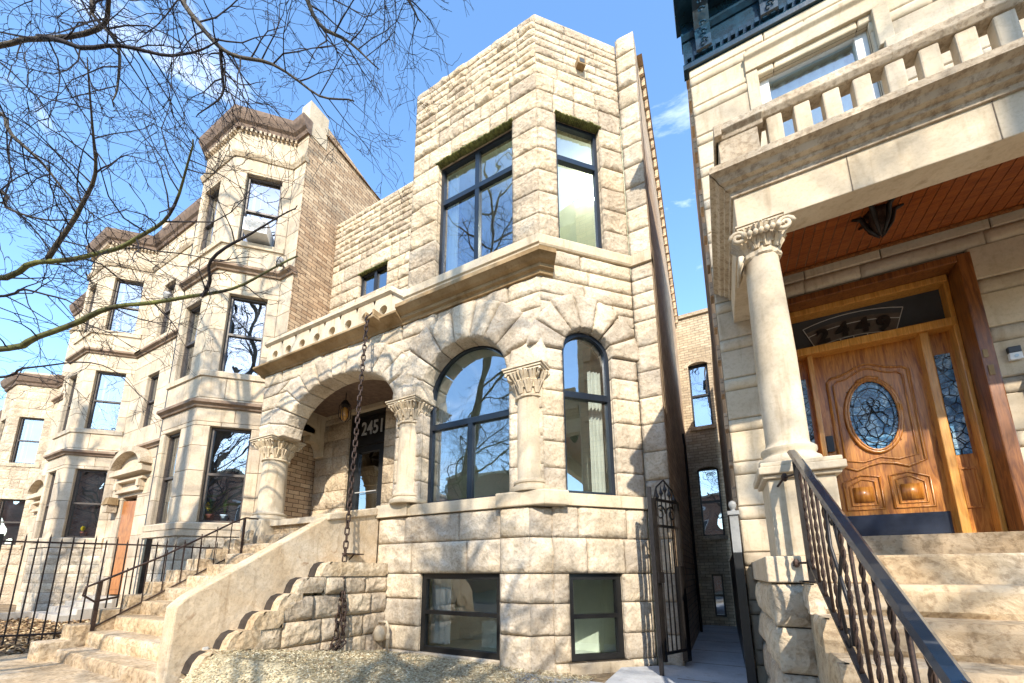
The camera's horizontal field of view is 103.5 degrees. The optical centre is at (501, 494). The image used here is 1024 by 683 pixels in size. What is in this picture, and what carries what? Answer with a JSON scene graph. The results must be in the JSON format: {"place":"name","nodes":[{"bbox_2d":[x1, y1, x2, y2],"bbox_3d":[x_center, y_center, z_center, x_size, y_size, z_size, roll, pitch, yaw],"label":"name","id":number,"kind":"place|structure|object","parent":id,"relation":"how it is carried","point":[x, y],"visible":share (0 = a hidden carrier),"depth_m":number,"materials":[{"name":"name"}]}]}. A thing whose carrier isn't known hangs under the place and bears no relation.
{"place":"outdoors","nodes":[
{"label":"outdoors","id":0,"kind":"place"},
{"bbox_2d":[0,604,615,682],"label":"ground","id":1,"kind":"structure","parent":0,"point":[601,677],"depth_m":7.70,"materials":[{"name":"soil"}]},
{"bbox_2d":[0,372,63,604],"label":"rowhouse","id":2,"kind":"structure","parent":1,"relation":"on","point":[25,429],"depth_m":18.43,"materials":[{"name":"stone"}]},
{"bbox_2d":[0,499,25,544],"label":"window","id":3,"kind":"structure","parent":2,"relation":"in","point":[3,500],"depth_m":17.92,"materials":[{"name":"black glass"}]},
{"bbox_2d":[11,418,43,463],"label":"window","id":4,"kind":"structure","parent":2,"relation":"in","point":[22,420],"depth_m":18.56,"materials":[{"name":"black glass"}]},
{"bbox_2d":[0,617,89,655],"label":"fallen leaves","id":5,"kind":"object","parent":1,"relation":"on","point":[25,624],"visible":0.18,"depth_m":9.00,"materials":[{"name":"brown plant"}]},
{"bbox_2d":[0,595,117,622],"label":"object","id":6,"kind":"structure","parent":1,"relation":"on","point":[66,608],"depth_m":11.54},
{"bbox_2d":[10,220,168,611],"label":"rowhouse","id":7,"kind":"structure","parent":1,"relation":"on","point":[70,489],"depth_m":14.40,"materials":[{"name":"stone"}]},
{"bbox_2d":[39,473,55,537],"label":"window","id":8,"kind":"structure","parent":7,"relation":"in","point":[54,474],"depth_m":14.34,"materials":[{"name":"black glass"}]},
{"bbox_2d":[62,378,76,430],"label":"window","id":9,"kind":"structure","parent":7,"relation":"in","point":[74,381],"depth_m":15.04,"materials":[{"name":"black glass"}]},
{"bbox_2d":[80,526,87,535],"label":"potted daffodils","id":10,"kind":"object","parent":7,"relation":"in","point":[83,529],"visible":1,"depth_m":13.78,"materials":[{"name":"plant"}]},
{"bbox_2d":[64,469,107,537],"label":"window","id":11,"kind":"structure","parent":7,"relation":"in","point":[73,502],"depth_m":13.83,"materials":[{"name":"black glass"}]},
{"bbox_2d":[84,289,95,332],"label":"window","id":12,"kind":"structure","parent":7,"relation":"in","point":[93,295],"depth_m":15.87,"materials":[{"name":"black glass"}]},
{"bbox_2d":[87,372,125,430],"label":"window","id":13,"kind":"structure","parent":7,"relation":"in","point":[94,400],"depth_m":14.58,"materials":[{"name":"black glass"}]},
{"bbox_2d":[107,280,143,331],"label":"window","id":14,"kind":"structure","parent":7,"relation":"in","point":[118,281],"depth_m":15.35,"materials":[{"name":"black glass"}]},
{"bbox_2d":[0,534,222,644],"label":"iron fence","id":15,"kind":"object","parent":1,"relation":"on","point":[147,545],"visible":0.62,"depth_m":6.95,"materials":[{"name":"black metal"}]},
{"bbox_2d":[0,508,387,682],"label":"stone stoop","id":16,"kind":"object","parent":1,"relation":"on","point":[281,587],"visible":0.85,"depth_m":5.54,"materials":[{"name":"stone"}]},
{"bbox_2d":[82,517,258,630],"bbox_3d":[-5.714,1.386,7.183,0.060,2.236,2.485,-6,-13,28],"label":"iron handrail","id":17,"kind":"object","parent":16,"relation":"on","point":[97,600],"visible":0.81,"depth_m":6.71,"materials":[{"name":"black metal"}]},
{"bbox_2d":[0,0,472,435],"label":"street tree","id":18,"kind":"object","parent":1,"relation":"on","point":[57,37],"visible":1,"depth_m":4.30,"materials":[{"name":"brown plant"}]},
{"bbox_2d":[94,100,380,595],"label":"rowhouse","id":19,"kind":"structure","parent":1,"relation":"on","point":[188,467],"depth_m":11.02,"materials":[{"name":"stone"}]},
{"bbox_2d":[101,497,118,513],"bbox_3d":[-13.160,0.350,13.519,0.450,0.500,0.300,-6,-13,28],"label":"wall sconce","id":20,"kind":"object","parent":19,"relation":"attached to","point":[109,504],"depth_m":13.44,"materials":[{"name":"stone"}]},
{"bbox_2d":[109,501,135,593],"bbox_3d":[-12.305,1.698,13.196,0.850,3.030,0.075,-3,-11,14],"label":"entry door","id":21,"kind":"structure","parent":19,"relation":"in","point":[125,527],"depth_m":13.23,"materials":[{"name":"brown wood"}]},
{"bbox_2d":[143,374,158,426],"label":"window","id":22,"kind":"structure","parent":19,"relation":"in","point":[154,381],"depth_m":14.19,"materials":[{"name":"black glass"}]},
{"bbox_2d":[163,291,171,298],"bbox_3d":[-9.314,-5.529,11.321,0.190,0.245,0.314,-6,-13,28],"label":"security camera","id":23,"kind":"object","parent":19,"relation":"attached to","point":[165,294],"visible":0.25,"depth_m":11.20,"materials":[{"name":"white plastic"}]},
{"bbox_2d":[155,432,180,523],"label":"window","id":24,"kind":"structure","parent":19,"relation":"in","point":[173,445],"depth_m":10.29,"materials":[{"name":"black glass"}]},
{"bbox_2d":[160,283,175,334],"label":"window","id":25,"kind":"structure","parent":19,"relation":"in","point":[168,309],"depth_m":14.82,"materials":[{"name":"black glass"}]},
{"bbox_2d":[179,305,200,378],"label":"window","id":26,"kind":"structure","parent":19,"relation":"in","point":[190,337],"depth_m":11.02,"materials":[{"name":"black glass"}]},
{"bbox_2d":[201,188,219,250],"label":"window","id":27,"kind":"structure","parent":19,"relation":"in","point":[214,203],"depth_m":11.77,"materials":[{"name":"black glass"}]},
{"bbox_2d":[205,498,216,520],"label":"potted daffodils","id":28,"kind":"object","parent":19,"relation":"in","point":[210,516],"visible":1,"depth_m":9.72,"materials":[{"name":"plant"}]},
{"bbox_2d":[219,490,228,520],"bbox_3d":[-6.755,0.233,9.874,0.193,0.831,0.210,-6,-13,28],"label":"potted plant","id":29,"kind":"object","parent":19,"relation":"in","point":[223,517],"visible":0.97,"depth_m":9.82,"materials":[{"name":"green plant"}]},
{"bbox_2d":[198,427,250,522],"bbox_3d":[-6.760,-0.472,9.916,0.890,2.370,0.088,3,-12,-16],"label":"window","id":30,"kind":"structure","parent":19,"relation":"in","point":[207,474],"depth_m":9.86,"materials":[{"name":"black glass"}]},
{"bbox_2d":[220,296,267,375],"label":"window","id":31,"kind":"structure","parent":19,"relation":"in","point":[233,298],"depth_m":10.62,"materials":[{"name":"black glass"}]},
{"bbox_2d":[242,216,272,246],"bbox_3d":[-6.662,-7.151,11.011,0.580,0.400,0.552,3,-12,-16],"label":"air conditioner","id":32,"kind":"object","parent":19,"relation":"attached to","point":[264,236],"visible":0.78,"depth_m":10.82,"materials":[{"name":"white paint"}]},
{"bbox_2d":[240,177,281,246],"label":"window","id":33,"kind":"structure","parent":19,"relation":"in","point":[250,179],"depth_m":11.36,"materials":[{"name":"black metal"}]},
{"bbox_2d":[276,257,284,267],"bbox_3d":[-5.866,-6.150,10.749,0.186,0.245,0.314,-3,-11,15],"label":"security camera","id":34,"kind":"object","parent":19,"relation":"attached to","point":[281,259],"visible":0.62,"depth_m":10.63,"materials":[{"name":"white plastic"}]},
{"bbox_2d":[675,308,735,625],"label":"building","id":35,"kind":"structure","parent":1,"relation":"on","point":[711,523],"depth_m":10.84,"materials":[{"name":"brick"}]},
{"bbox_2d":[688,363,712,426],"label":"window","id":36,"kind":"structure","parent":35,"relation":"in","point":[704,364],"depth_m":11.17,"materials":[{"name":"black metal"}]},
{"bbox_2d":[697,468,724,535],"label":"window","id":37,"kind":"structure","parent":35,"relation":"in","point":[712,501],"depth_m":10.57,"materials":[{"name":"black metal"}]},
{"bbox_2d":[711,574,726,616],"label":"window","id":38,"kind":"structure","parent":35,"relation":"in","point":[719,595],"depth_m":10.12,"materials":[{"name":"black metal"}]},
{"bbox_2d":[673,0,1023,682],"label":"porch house","id":39,"kind":"structure","parent":1,"relation":"on","point":[876,384],"depth_m":3.79,"materials":[{"name":"stone"}]},
{"bbox_2d":[760,31,879,103],"bbox_3d":[3.881,-4.369,4.887,1.090,2.450,0.088,-6,-13,28],"label":"window","id":40,"kind":"structure","parent":39,"relation":"in","point":[860,45],"depth_m":5.01,"materials":[{"name":"white paint"}]},
{"bbox_2d":[777,450,972,682],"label":"iron railing","id":41,"kind":"object","parent":39,"relation":"attached to","point":[943,665],"visible":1,"depth_m":1.72,"materials":[{"name":"metal"}]},
{"bbox_2d":[851,198,903,238],"bbox_3d":[3.599,-2.583,3.848,0.386,0.275,0.342,-6,-13,28],"label":"ceiling lamp","id":42,"kind":"object","parent":39,"relation":"attached to","point":[880,219],"visible":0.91,"depth_m":3.80,"materials":[{"name":"metal"}]},
{"bbox_2d":[813,338,956,535],"bbox_3d":[3.990,-0.600,4.281,0.900,2.100,0.131,-6,-13,28],"label":"oak door","id":43,"kind":"structure","parent":39,"relation":"in","point":[876,413],"depth_m":4.27,"materials":[{"name":"brown wood"}]},
{"bbox_2d":[1006,345,1023,361],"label":"doorbell","id":44,"kind":"object","parent":39,"relation":"attached to","point":[1014,353],"visible":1,"depth_m":3.65,"materials":[{"name":"white paint"}]},
{"bbox_2d":[0,0,707,409],"label":"sky","id":45,"kind":"structure","parent":0,"point":[652,22],"materials":[{"name":"blue"}]},
{"bbox_2d":[178,649,595,682],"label":"lawn","id":46,"kind":"structure","parent":0,"point":[275,665],"depth_m":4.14,"materials":[{"name":"plant"}]},
{"bbox_2d":[373,620,389,651],"bbox_3d":[-1.962,2.277,6.468,0.386,0.511,0.217,-1,-11,6],"label":"gas meter","id":47,"kind":"object","parent":46,"relation":"on","point":[380,632],"visible":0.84,"depth_m":6.39,"materials":[{"name":"metal"}]},
{"bbox_2d":[239,14,702,675],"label":"stone house","id":48,"kind":"structure","parent":0,"point":[519,438],"depth_m":7.13,"materials":[{"name":"stone"}]},
{"bbox_2d":[338,392,351,421],"bbox_3d":[-3.608,-2.034,9.287,0.273,0.726,0.240,-6,-13,28],"label":"porch lantern","id":49,"kind":"object","parent":48,"relation":"hanging from","point":[344,414],"visible":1,"depth_m":9.21,"materials":[{"name":"black metal"}]},
{"bbox_2d":[345,407,385,510],"bbox_3d":[-3.276,-0.667,9.984,1.260,2.900,0.220,-6,-13,28],"label":"front door","id":50,"kind":"structure","parent":48,"relation":"in","point":[367,485],"depth_m":10.03,"materials":[{"name":"black glass"}]},
{"bbox_2d":[364,309,381,325],"bbox_3d":[-2.427,-3.377,7.770,0.240,0.170,0.405,-6,-13,28],"label":"scupper spout","id":51,"kind":"object","parent":48,"relation":"attached to","point":[373,316],"visible":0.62,"depth_m":7.65,"materials":[{"name":"stone"}]},
{"bbox_2d":[315,316,368,654],"bbox_3d":[-2.396,-0.591,6.543,0.364,5.899,1.113,0,-11,-1],"label":"rain chain","id":52,"kind":"object","parent":51,"relation":"hanging from","point":[343,619],"visible":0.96,"depth_m":6.32,"materials":[{"name":"metal"}]},
{"bbox_2d":[360,265,386,296],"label":"window","id":53,"kind":"structure","parent":48,"relation":"in","point":[376,273],"depth_m":10.99,"materials":[{"name":"black metal"}]},
{"bbox_2d":[420,574,499,659],"bbox_3d":[-0.629,1.810,6.148,1.470,1.195,0.088,-6,-13,28],"label":"window","id":54,"kind":"structure","parent":48,"relation":"in","point":[426,578],"depth_m":6.15,"materials":[{"name":"black metal"}]},
{"bbox_2d":[427,345,508,502],"bbox_3d":[-0.520,-1.254,6.877,1.760,2.820,0.092,-6,-13,28],"label":"window","id":55,"kind":"structure","parent":48,"relation":"in","point":[470,422],"depth_m":6.98,"materials":[{"name":"black metal"}]},
{"bbox_2d":[439,130,512,274],"bbox_3d":[-0.467,-5.327,7.517,1.640,2.600,0.092,-6,-13,28],"label":"window","id":56,"kind":"structure","parent":48,"relation":"in","point":[476,189],"depth_m":7.64,"materials":[{"name":"black metal"}]},
{"bbox_2d":[555,121,601,248],"bbox_3d":[1.314,-5.404,7.123,0.860,2.600,0.092,3,-12,-16],"label":"window","id":57,"kind":"structure","parent":48,"relation":"in","point":[592,169],"depth_m":7.23,"materials":[{"name":"black metal"}]},
{"bbox_2d":[575,56,585,71],"bbox_3d":[1.442,-7.918,7.423,0.160,0.150,0.145,3,-12,-16],"label":"wall vent","id":58,"kind":"object","parent":48,"relation":"attached to","point":[580,63],"depth_m":7.38,"materials":[{"name":"stone"}]},
{"bbox_2d":[572,185,593,204],"bbox_3d":[1.952,-6.740,9.047,0.800,0.500,0.195,-6,-13,28],"label":"ceiling lamp","id":59,"kind":"object","parent":48,"relation":"hanging from","point":[589,198],"visible":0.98,"depth_m":9.00,"materials":[{"name":"white"}]},
{"bbox_2d":[562,333,615,495],"bbox_3d":[1.310,-1.291,6.297,0.860,2.670,0.092,3,-12,-16],"label":"window","id":60,"kind":"structure","parent":48,"relation":"in","point":[571,395],"depth_m":6.34,"materials":[{"name":"black metal"}]},
{"bbox_2d":[569,574,624,661],"bbox_3d":[1.309,1.709,5.695,0.850,1.170,0.088,3,-12,-16],"label":"window","id":61,"kind":"structure","parent":48,"relation":"in","point":[619,653],"depth_m":5.68,"materials":[{"name":"black metal"}]},
{"bbox_2d":[682,433,702,631],"bbox_3d":[4.361,0.765,9.264,0.076,4.552,0.056,-6,-13,28],"label":"downspout","id":62,"kind":"object","parent":48,"relation":"attached to","point":[693,539],"visible":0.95,"depth_m":9.21,"materials":[{"name":"black metal"}]},
{"bbox_2d":[504,625,746,682],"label":"alley pavement","id":63,"kind":"structure","parent":0,"point":[701,671],"depth_m":5.41,"materials":[{"name":"concrete"}]},
{"bbox_2d":[647,480,691,675],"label":"iron gate","id":64,"kind":"structure","parent":63,"relation":"on","point":[655,526],"depth_m":5.43,"materials":[{"name":"black metal"}]},
{"bbox_2d":[727,501,756,682],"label":"alley fence","id":65,"kind":"object","parent":63,"relation":"on","point":[740,600],"visible":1,"depth_m":4.21,"materials":[{"name":"black metal"}]}
]}

